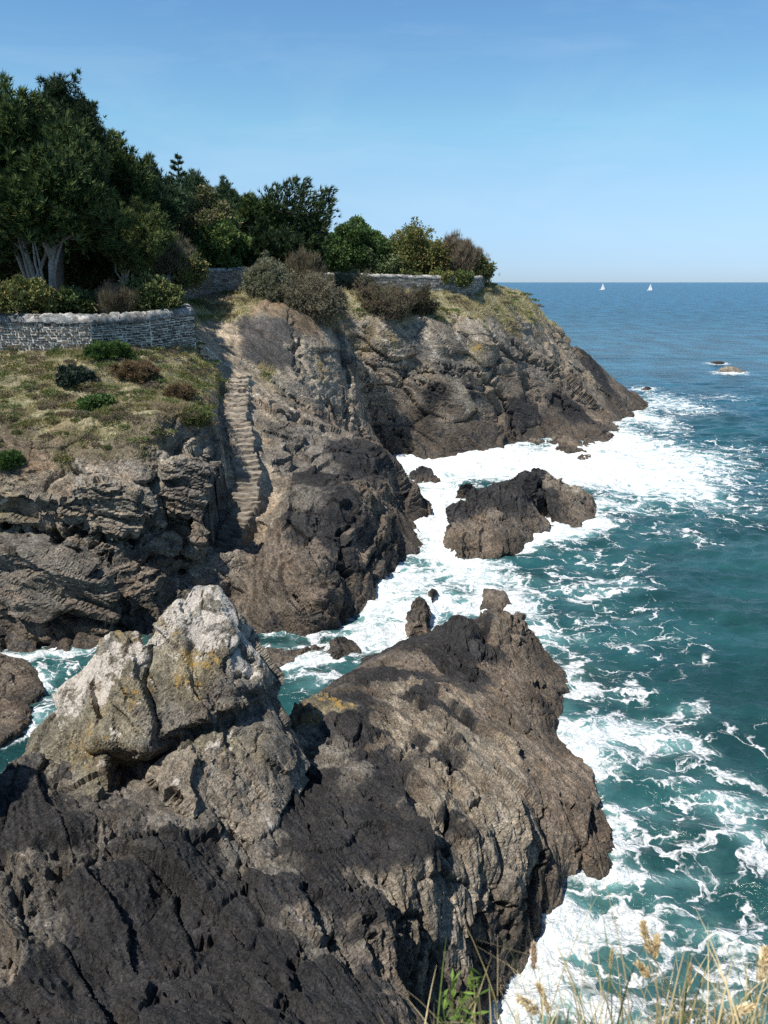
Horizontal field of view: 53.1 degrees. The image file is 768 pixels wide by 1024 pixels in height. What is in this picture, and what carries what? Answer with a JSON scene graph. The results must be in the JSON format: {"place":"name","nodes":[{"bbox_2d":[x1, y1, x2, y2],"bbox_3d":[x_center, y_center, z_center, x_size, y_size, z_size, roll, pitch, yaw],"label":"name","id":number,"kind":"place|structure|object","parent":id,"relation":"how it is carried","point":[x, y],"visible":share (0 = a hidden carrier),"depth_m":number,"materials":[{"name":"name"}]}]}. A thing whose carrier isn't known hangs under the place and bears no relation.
{"place":"outdoors","nodes":[
{"label":"outdoors","id":0,"kind":"place"},
{"bbox_2d":[0,309,244,652],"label":"cliff","id":1,"kind":"structure","parent":0,"point":[92,552],"depth_m":32.61,"materials":[{"name":"grey stone"}]},
{"bbox_2d":[0,447,25,470],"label":"plant","id":2,"kind":"object","parent":1,"relation":"on","point":[10,458],"visible":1,"depth_m":32.69,"materials":[{"name":"green plant"}]},
{"bbox_2d":[0,272,61,314],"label":"hedge bush","id":3,"kind":"object","parent":1,"relation":"on","point":[19,294],"visible":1,"depth_m":41.44,"materials":[{"name":"green plant"}]},
{"bbox_2d":[0,68,98,312],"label":"cypress tree","id":4,"kind":"object","parent":1,"relation":"on","point":[21,117],"visible":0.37,"depth_m":41.47,"materials":[{"name":"green plant"}]},
{"bbox_2d":[0,107,135,312],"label":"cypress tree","id":5,"kind":"object","parent":1,"relation":"on","point":[54,201],"visible":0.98,"depth_m":41.45,"materials":[{"name":"green plant"}]},
{"bbox_2d":[45,284,100,313],"bbox_3d":[-18.096,-12.039,44.214,3.929,2.172,3.716,0,17,0],"label":"bush","id":6,"kind":"object","parent":1,"relation":"on","point":[73,300],"visible":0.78,"depth_m":43.46,"materials":[{"name":"green plant"}]},
{"bbox_2d":[51,363,97,388],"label":"shrub","id":7,"kind":"object","parent":1,"relation":"on","point":[69,375],"visible":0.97,"depth_m":37.93,"materials":[{"name":"green plant"}]},
{"bbox_2d":[74,392,114,411],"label":"plant","id":8,"kind":"object","parent":1,"relation":"on","point":[92,401],"visible":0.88,"depth_m":36.72,"materials":[{"name":"green plant"}]},
{"bbox_2d":[0,303,196,352],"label":"stone wall","id":9,"kind":"structure","parent":1,"relation":"on","point":[166,327],"depth_m":41.75,"materials":[{"name":"stone"}]},
{"bbox_2d":[82,337,135,361],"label":"gorse","id":10,"kind":"object","parent":1,"relation":"on","point":[102,350],"visible":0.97,"depth_m":40.64,"materials":[{"name":"green plant"}]},
{"bbox_2d":[0,309,223,471],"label":"slope grass","id":11,"kind":"structure","parent":1,"relation":"on","point":[199,376],"depth_m":37.26,"materials":[{"name":"green plant"}]},
{"bbox_2d":[92,278,141,313],"bbox_3d":[-15.226,-12.161,43.775,2.758,2.341,2.748,-11,20,-32],"label":"twiggy bush","id":12,"kind":"object","parent":1,"relation":"on","point":[115,298],"visible":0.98,"depth_m":43.22,"materials":[{"name":"brown plant"}]},
{"bbox_2d":[107,358,160,384],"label":"gorse","id":13,"kind":"object","parent":1,"relation":"on","point":[142,370],"visible":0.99,"depth_m":39.44,"materials":[{"name":"brown plant"}]},
{"bbox_2d":[120,268,186,312],"bbox_3d":[-13.610,-12.657,44.814,3.980,3.083,3.624,0,17,0],"label":"leafy bush","id":14,"kind":"object","parent":1,"relation":"on","point":[157,292],"visible":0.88,"depth_m":44.11,"materials":[{"name":"green plant"}]},
{"bbox_2d":[162,381,196,400],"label":"gorse","id":15,"kind":"object","parent":1,"relation":"on","point":[185,391],"visible":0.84,"depth_m":38.91,"materials":[{"name":"brown plant"}]},
{"bbox_2d":[176,403,212,427],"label":"plant","id":16,"kind":"object","parent":1,"relation":"on","point":[202,420],"visible":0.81,"depth_m":36.62,"materials":[{"name":"green plant"}]},
{"bbox_2d":[215,373,262,552],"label":"stone stairs","id":17,"kind":"structure","parent":1,"relation":"on","point":[232,533],"depth_m":39.15,"materials":[{"name":"beige stone"}]},
{"bbox_2d":[195,319,242,370],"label":"sand path","id":18,"kind":"structure","parent":0,"point":[221,340],"depth_m":51.72,"materials":[{"name":"beige sand"}]},
{"bbox_2d":[196,337,277,438],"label":"path","id":19,"kind":"structure","parent":0,"point":[226,370],"depth_m":47.70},
{"bbox_2d":[0,602,614,1023],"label":"shore rock","id":20,"kind":"object","parent":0,"point":[448,774],"visible":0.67,"depth_m":14.41,"materials":[{"name":"grey stone"}]},
{"bbox_2d":[22,585,309,843],"bbox_3d":[-4.875,4.661,16.916,6.431,5.156,5.595,0,17,0],"label":"boulder","id":21,"kind":"object","parent":20,"relation":"on","point":[186,698],"visible":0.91,"depth_m":16.44,"materials":[{"name":"grey stone"}]},
{"bbox_2d":[436,964,490,1023],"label":"weed","id":22,"kind":"object","parent":20,"relation":"on","point":[464,998],"visible":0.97,"depth_m":1.72,"materials":[{"name":"green plant"}]},
{"bbox_2d":[514,994,541,1019],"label":"grass stem","id":23,"kind":"object","parent":20,"relation":"on","point":[520,999],"visible":0.9,"depth_m":1.60,"materials":[{"name":"beige plant"}]},
{"bbox_2d":[529,941,541,1011],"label":"grass stem","id":24,"kind":"object","parent":20,"relation":"on","point":[532,958],"visible":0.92,"depth_m":1.73,"materials":[{"name":"brown plant"}]},
{"bbox_2d":[535,982,552,1023],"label":"grass stem","id":25,"kind":"object","parent":20,"relation":"on","point":[539,987],"visible":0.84,"depth_m":1.63,"materials":[{"name":"beige plant"}]},
{"bbox_2d":[605,947,613,1023],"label":"grass stem","id":26,"kind":"object","parent":20,"relation":"on","point":[612,956],"visible":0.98,"depth_m":1.77,"materials":[{"name":"brown plant"}]},
{"bbox_2d":[633,918,675,1023],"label":"grass stem","id":27,"kind":"object","parent":20,"relation":"on","point":[656,941],"visible":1,"depth_m":1.68,"materials":[{"name":"beige plant"}]},
{"bbox_2d":[687,962,691,1020],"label":"grass stem","id":28,"kind":"object","parent":20,"relation":"on","point":[690,975],"visible":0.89,"depth_m":1.76,"materials":[{"name":"brown plant"}]},
{"bbox_2d":[728,1001,757,1023],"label":"grass stem","id":29,"kind":"object","parent":20,"relation":"on","point":[743,1008],"visible":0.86,"depth_m":1.58,"materials":[{"name":"beige plant"}]},
{"bbox_2d":[757,945,767,1023],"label":"grass stem","id":30,"kind":"object","parent":20,"relation":"on","point":[763,956],"visible":0.94,"depth_m":1.65,"materials":[{"name":"beige plant"}]},
{"bbox_2d":[200,376,431,666],"bbox_3d":[-2.375,-0.409,39.107,13.328,10.322,25.750,0,17,0],"label":"rock outcrop","id":31,"kind":"object","parent":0,"point":[331,541],"visible":0.74,"depth_m":37.15,"materials":[{"name":"grey stone"}]},
{"bbox_2d":[0,282,767,1023],"bbox_3d":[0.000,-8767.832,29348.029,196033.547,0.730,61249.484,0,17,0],"label":"sea","id":32,"kind":"structure","parent":0,"point":[640,600],"depth_m":32.69,"materials":[{"name":"liquid"}]},
{"bbox_2d":[0,695,31,745],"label":"rock","id":33,"kind":"object","parent":32,"relation":"in","point":[15,719],"visible":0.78,"depth_m":25.58,"materials":[{"name":"grey stone"}]},
{"bbox_2d":[0,653,45,704],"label":"rock","id":34,"kind":"object","parent":32,"relation":"in","point":[20,680],"visible":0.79,"depth_m":27.67,"materials":[{"name":"grey stone"}]},
{"bbox_2d":[405,596,430,636],"bbox_3d":[1.508,4.708,33.096,1.344,1.839,3.066,4,17,13],"label":"rock","id":35,"kind":"object","parent":32,"relation":"in","point":[418,617],"visible":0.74,"depth_m":32.59,"materials":[{"name":"grey stone"}]},
{"bbox_2d":[409,465,440,483],"bbox_3d":[2.906,-2.410,57.769,2.930,1.413,4.673,0,17,0],"label":"rock","id":36,"kind":"object","parent":32,"relation":"in","point":[421,474],"visible":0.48,"depth_m":57.52,"materials":[{"name":"grey stone"}]},
{"bbox_2d":[428,588,437,602],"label":"rock","id":37,"kind":"object","parent":32,"relation":"in","point":[432,593],"visible":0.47,"depth_m":35.44,"materials":[{"name":"grey stone"}]},
{"bbox_2d":[455,483,472,498],"bbox_3d":[5.924,-1.187,52.858,1.430,1.963,3.235,11,20,32],"label":"rock","id":38,"kind":"object","parent":32,"relation":"in","point":[464,490],"visible":0.46,"depth_m":51.90,"materials":[{"name":"grey stone"}]},
{"bbox_2d":[480,588,511,609],"bbox_3d":[5.132,4.250,35.621,1.681,1.114,2.672,0,17,0],"label":"rock","id":39,"kind":"object","parent":32,"relation":"in","point":[491,597],"visible":0.52,"depth_m":35.20,"materials":[{"name":"grey stone"}]},
{"bbox_2d":[443,470,553,559],"bbox_3d":[7.024,-0.077,45.949,6.210,3.801,13.531,4,17,13],"label":"rock","id":40,"kind":"object","parent":32,"relation":"in","point":[497,520],"visible":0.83,"depth_m":43.52,"materials":[{"name":"grey stone"}]},
{"bbox_2d":[527,438,544,444],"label":"rock","id":41,"kind":"object","parent":32,"relation":"in","point":[537,441],"visible":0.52,"depth_m":70.09,"materials":[{"name":"grey stone"}]},
{"bbox_2d":[546,436,560,444],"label":"rock","id":42,"kind":"object","parent":32,"relation":"in","point":[555,440],"visible":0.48,"depth_m":70.30,"materials":[{"name":"stone"}]},
{"bbox_2d":[531,468,596,527],"bbox_3d":[11.506,-0.909,49.003,4.478,3.426,6.294,6,18,19],"label":"rock","id":43,"kind":"object","parent":32,"relation":"in","point":[574,506],"visible":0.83,"depth_m":47.97,"materials":[{"name":"grey stone"}]},
{"bbox_2d":[555,434,583,453],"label":"rock","id":44,"kind":"object","parent":32,"relation":"in","point":[567,444],"visible":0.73,"depth_m":67.94,"materials":[{"name":"stone"}]},
{"bbox_2d":[577,450,590,459],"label":"rock","id":45,"kind":"object","parent":32,"relation":"in","point":[580,457],"visible":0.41,"depth_m":64.20,"materials":[{"name":"grey stone"}]},
{"bbox_2d":[583,438,595,446],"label":"rock","id":46,"kind":"object","parent":32,"relation":"in","point":[586,441],"visible":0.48,"depth_m":69.74,"materials":[{"name":"grey stone"}]},
{"bbox_2d":[605,432,613,439],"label":"rock","id":47,"kind":"object","parent":32,"relation":"in","point":[610,434],"visible":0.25,"depth_m":72.27,"materials":[{"name":"grey stone"}]},
{"bbox_2d":[710,361,724,363],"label":"rock","id":48,"kind":"object","parent":32,"relation":"in","point":[717,362],"visible":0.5,"depth_m":137.79,"materials":[{"name":"grey stone"}]},
{"bbox_2d":[716,366,745,371],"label":"rock","id":49,"kind":"object","parent":32,"relation":"in","point":[729,369],"visible":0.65,"depth_m":125.65,"materials":[{"name":"beige stone"}]},
{"bbox_2d":[0,0,767,281],"label":"sky","id":50,"kind":"structure","parent":0,"point":[570,140],"materials":[{"name":"blue"}]},
{"bbox_2d":[190,284,648,459],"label":"headland","id":51,"kind":"structure","parent":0,"point":[424,387],"depth_m":66.23,"materials":[{"name":"grey stone"}]},
{"bbox_2d":[0,235,76,281],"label":"cypress tree","id":52,"kind":"object","parent":51,"relation":"on","point":[8,268],"visible":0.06,"depth_m":53.81,"materials":[{"name":"green plant"}]},
{"bbox_2d":[28,66,113,290],"bbox_3d":[-20.403,-20.555,49.370,6.478,14.384,6.916,-10,19,-30],"label":"pine tree","id":53,"kind":"object","parent":51,"relation":"on","point":[55,88],"visible":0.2,"depth_m":47.13,"materials":[{"name":"green plant"}]},
{"bbox_2d":[13,176,143,292],"bbox_3d":[-21.439,-20.190,54.553,10.327,10.728,10.344,0,17,0],"label":"cypress tree","id":54,"kind":"object","parent":51,"relation":"on","point":[90,273],"visible":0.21,"depth_m":53.81,"materials":[{"name":"green plant"}]},
{"bbox_2d":[105,127,163,285],"bbox_3d":[-19.237,-20.816,54.588,7.673,12.020,7.118,0,17,0],"label":"cypress tree","id":55,"kind":"object","parent":51,"relation":"on","point":[126,166],"visible":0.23,"depth_m":52.30,"materials":[{"name":"green plant"}]},
{"bbox_2d":[97,194,180,284],"bbox_3d":[-16.190,-16.941,50.218,5.287,7.098,5.889,7,18,23],"label":"pine tree","id":56,"kind":"object","parent":51,"relation":"on","point":[149,236],"visible":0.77,"depth_m":49.07,"materials":[{"name":"green plant"}]},
{"bbox_2d":[141,151,193,231],"bbox_3d":[-17.244,-20.797,56.372,6.839,10.887,6.378,0,17,0],"label":"cypress tree","id":57,"kind":"object","parent":51,"relation":"on","point":[170,199],"visible":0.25,"depth_m":55.29,"materials":[{"name":"green plant"}]},
{"bbox_2d":[127,228,209,288],"bbox_3d":[-15.370,-17.792,54.537,6.081,4.847,5.691,0,17,0],"label":"dry bush","id":58,"kind":"object","parent":51,"relation":"on","point":[165,264],"visible":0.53,"depth_m":52.98,"materials":[{"name":"brown plant"}]},
{"bbox_2d":[167,152,208,256],"bbox_3d":[-15.416,-21.791,59.487,4.839,11.043,4.923,-4,17,-13],"label":"conifer tree","id":59,"kind":"object","parent":51,"relation":"on","point":[181,174],"visible":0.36,"depth_m":58.24,"materials":[{"name":"green plant"}]},
{"bbox_2d":[172,251,210,293],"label":"leafy bush","id":60,"kind":"object","parent":51,"relation":"on","point":[190,278],"visible":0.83,"depth_m":53.63,"materials":[{"name":"green plant"}]},
{"bbox_2d":[178,168,216,217],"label":"pine tree","id":61,"kind":"object","parent":51,"relation":"on","point":[194,177],"visible":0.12,"depth_m":63.76,"materials":[{"name":"green plant"}]},
{"bbox_2d":[174,182,242,241],"bbox_3d":[-13.883,-21.288,60.771,5.500,9.003,4.498,0,17,0],"label":"deciduous tree","id":62,"kind":"object","parent":51,"relation":"on","point":[215,211],"visible":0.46,"depth_m":59.67,"materials":[{"name":"green plant"}]},
{"bbox_2d":[188,216,252,267],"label":"deciduous tree","id":63,"kind":"object","parent":51,"relation":"on","point":[221,244],"visible":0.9,"depth_m":59.29,"materials":[{"name":"green plant"}]},
{"bbox_2d":[209,174,246,213],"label":"pine tree","id":64,"kind":"object","parent":51,"relation":"on","point":[228,193],"visible":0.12,"depth_m":65.26,"materials":[{"name":"green plant"}]},
{"bbox_2d":[231,191,285,240],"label":"cypress tree","id":65,"kind":"object","parent":51,"relation":"on","point":[253,210],"visible":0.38,"depth_m":62.16,"materials":[{"name":"green plant"}]},
{"bbox_2d":[238,251,297,300],"bbox_3d":[-8.673,-17.424,57.759,4.667,4.614,3.742,0,17,0],"label":"shrub","id":66,"kind":"object","parent":51,"relation":"on","point":[261,277],"visible":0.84,"depth_m":57.14,"materials":[{"name":"green plant"}]},
{"bbox_2d":[238,223,308,267],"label":"cypress tree","id":67,"kind":"object","parent":51,"relation":"on","point":[280,244],"visible":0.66,"depth_m":61.58,"materials":[{"name":"green plant"}]},
{"bbox_2d":[261,282,291,304],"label":"bush","id":68,"kind":"object","parent":51,"relation":"on","point":[273,294],"visible":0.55,"depth_m":56.80,"materials":[{"name":"green plant"}]},
{"bbox_2d":[0,281,554,461],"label":"ground cover","id":69,"kind":"object","parent":51,"relation":"on","point":[120,411],"visible":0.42,"depth_m":38.81,"materials":[{"name":"green plant"}]},
{"bbox_2d":[257,173,342,275],"bbox_3d":[-7.515,-23.258,65.123,8.424,10.474,5.112,0,17,0],"label":"cypress tree","id":70,"kind":"object","parent":51,"relation":"on","point":[310,226],"visible":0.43,"depth_m":63.78,"materials":[{"name":"green plant"}]},
{"bbox_2d":[284,244,328,284],"bbox_3d":[-6.261,-19.077,61.111,4.530,4.577,3.725,0,17,0],"label":"dry bush","id":71,"kind":"object","parent":51,"relation":"on","point":[300,261],"visible":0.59,"depth_m":60.27,"materials":[{"name":"brown plant"}]},
{"bbox_2d":[277,269,358,329],"bbox_3d":[-5.175,-15.962,58.187,6.732,4.770,5.244,0,17,0],"label":"shrub","id":72,"kind":"object","parent":51,"relation":"on","point":[319,294],"visible":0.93,"depth_m":57.06,"materials":[{"name":"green plant"}]},
{"bbox_2d":[87,280,557,382],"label":"headland grass","id":73,"kind":"structure","parent":51,"relation":"on","point":[505,294],"depth_m":71.07,"materials":[{"name":"plant"}]},
{"bbox_2d":[161,267,484,300],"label":"stone wall","id":74,"kind":"structure","parent":51,"relation":"on","point":[221,279],"depth_m":70.78,"materials":[{"name":"stone"}]},
{"bbox_2d":[395,268,423,274],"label":"weed","id":75,"kind":"object","parent":74,"relation":"on","point":[407,272],"visible":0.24,"depth_m":72.54,"materials":[{"name":"green plant"}]},
{"bbox_2d":[429,266,453,287],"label":"weed","id":76,"kind":"object","parent":74,"relation":"on","point":[447,275],"visible":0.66,"depth_m":72.35,"materials":[{"name":"green plant"}]},
{"bbox_2d":[452,267,474,288],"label":"weed","id":77,"kind":"object","parent":74,"relation":"attached to","point":[462,278],"visible":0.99,"depth_m":72.48,"materials":[{"name":"green plant"}]},
{"bbox_2d":[316,231,356,273],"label":"leafy bush","id":78,"kind":"object","parent":51,"relation":"on","point":[337,257],"visible":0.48,"depth_m":72.12,"materials":[{"name":"green plant"}]},
{"bbox_2d":[328,268,373,290],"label":"shrub","id":79,"kind":"object","parent":51,"relation":"on","point":[343,280],"visible":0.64,"depth_m":67.59,"materials":[{"name":"green plant"}]},
{"bbox_2d":[341,261,363,272],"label":"leafy bush","id":80,"kind":"object","parent":51,"relation":"on","point":[346,269],"visible":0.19,"depth_m":73.10,"materials":[{"name":"green plant"}]},
{"bbox_2d":[331,214,392,269],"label":"deciduous tree","id":81,"kind":"object","parent":51,"relation":"on","point":[359,232],"visible":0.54,"depth_m":72.68,"materials":[{"name":"green plant"}]},
{"bbox_2d":[348,276,418,325],"bbox_3d":[-0.002,-18.100,66.089,5.859,4.575,5.778,5,17,15],"label":"heather","id":82,"kind":"object","parent":51,"relation":"on","point":[390,300],"visible":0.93,"depth_m":64.67,"materials":[{"name":"brown plant"}]},
{"bbox_2d":[371,236,397,257],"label":"leafy bush","id":83,"kind":"object","parent":51,"relation":"on","point":[390,241],"visible":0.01,"depth_m":74.78,"materials":[{"name":"green plant"}]},
{"bbox_2d":[345,240,427,273],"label":"leafy bush","id":84,"kind":"object","parent":51,"relation":"on","point":[387,265],"visible":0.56,"depth_m":73.02,"materials":[{"name":"green plant"}]},
{"bbox_2d":[373,216,441,273],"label":"leafy bush","id":85,"kind":"object","parent":51,"relation":"on","point":[414,234],"visible":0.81,"depth_m":73.38,"materials":[{"name":"green plant"}]},
{"bbox_2d":[408,282,440,318],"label":"heather","id":86,"kind":"object","parent":51,"relation":"on","point":[424,304],"visible":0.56,"depth_m":67.27,"materials":[{"name":"brown plant"}]},
{"bbox_2d":[426,237,446,257],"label":"leafy bush","id":87,"kind":"object","parent":51,"relation":"on","point":[434,242],"visible":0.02,"depth_m":75.68,"materials":[{"name":"green plant"}]},
{"bbox_2d":[417,236,458,274],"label":"leafy bush","id":88,"kind":"object","parent":51,"relation":"on","point":[441,250],"visible":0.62,"depth_m":74.22,"materials":[{"name":"green plant"}]},
{"bbox_2d":[435,230,490,273],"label":"feathery bush","id":89,"kind":"object","parent":51,"relation":"on","point":[462,251],"visible":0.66,"depth_m":74.76,"materials":[{"name":"brown plant"}]},
{"bbox_2d":[456,253,499,286],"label":"leafy bush","id":90,"kind":"object","parent":51,"relation":"on","point":[485,268],"visible":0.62,"depth_m":75.36,"materials":[{"name":"green plant"}]},
{"bbox_2d":[377,860,767,1023],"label":"dry grass","id":91,"kind":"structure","parent":0,"point":[733,1019],"depth_m":1.71,"materials":[{"name":"beige plant"}]},
{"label":"inland ground","id":92,"kind":"structure","parent":0,"visible":0},
{"bbox_2d":[91,276,135,291],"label":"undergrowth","id":93,"kind":"object","parent":92,"relation":"on","point":[118,279],"visible":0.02,"depth_m":63.06,"materials":[{"name":"green plant"}]}
]}

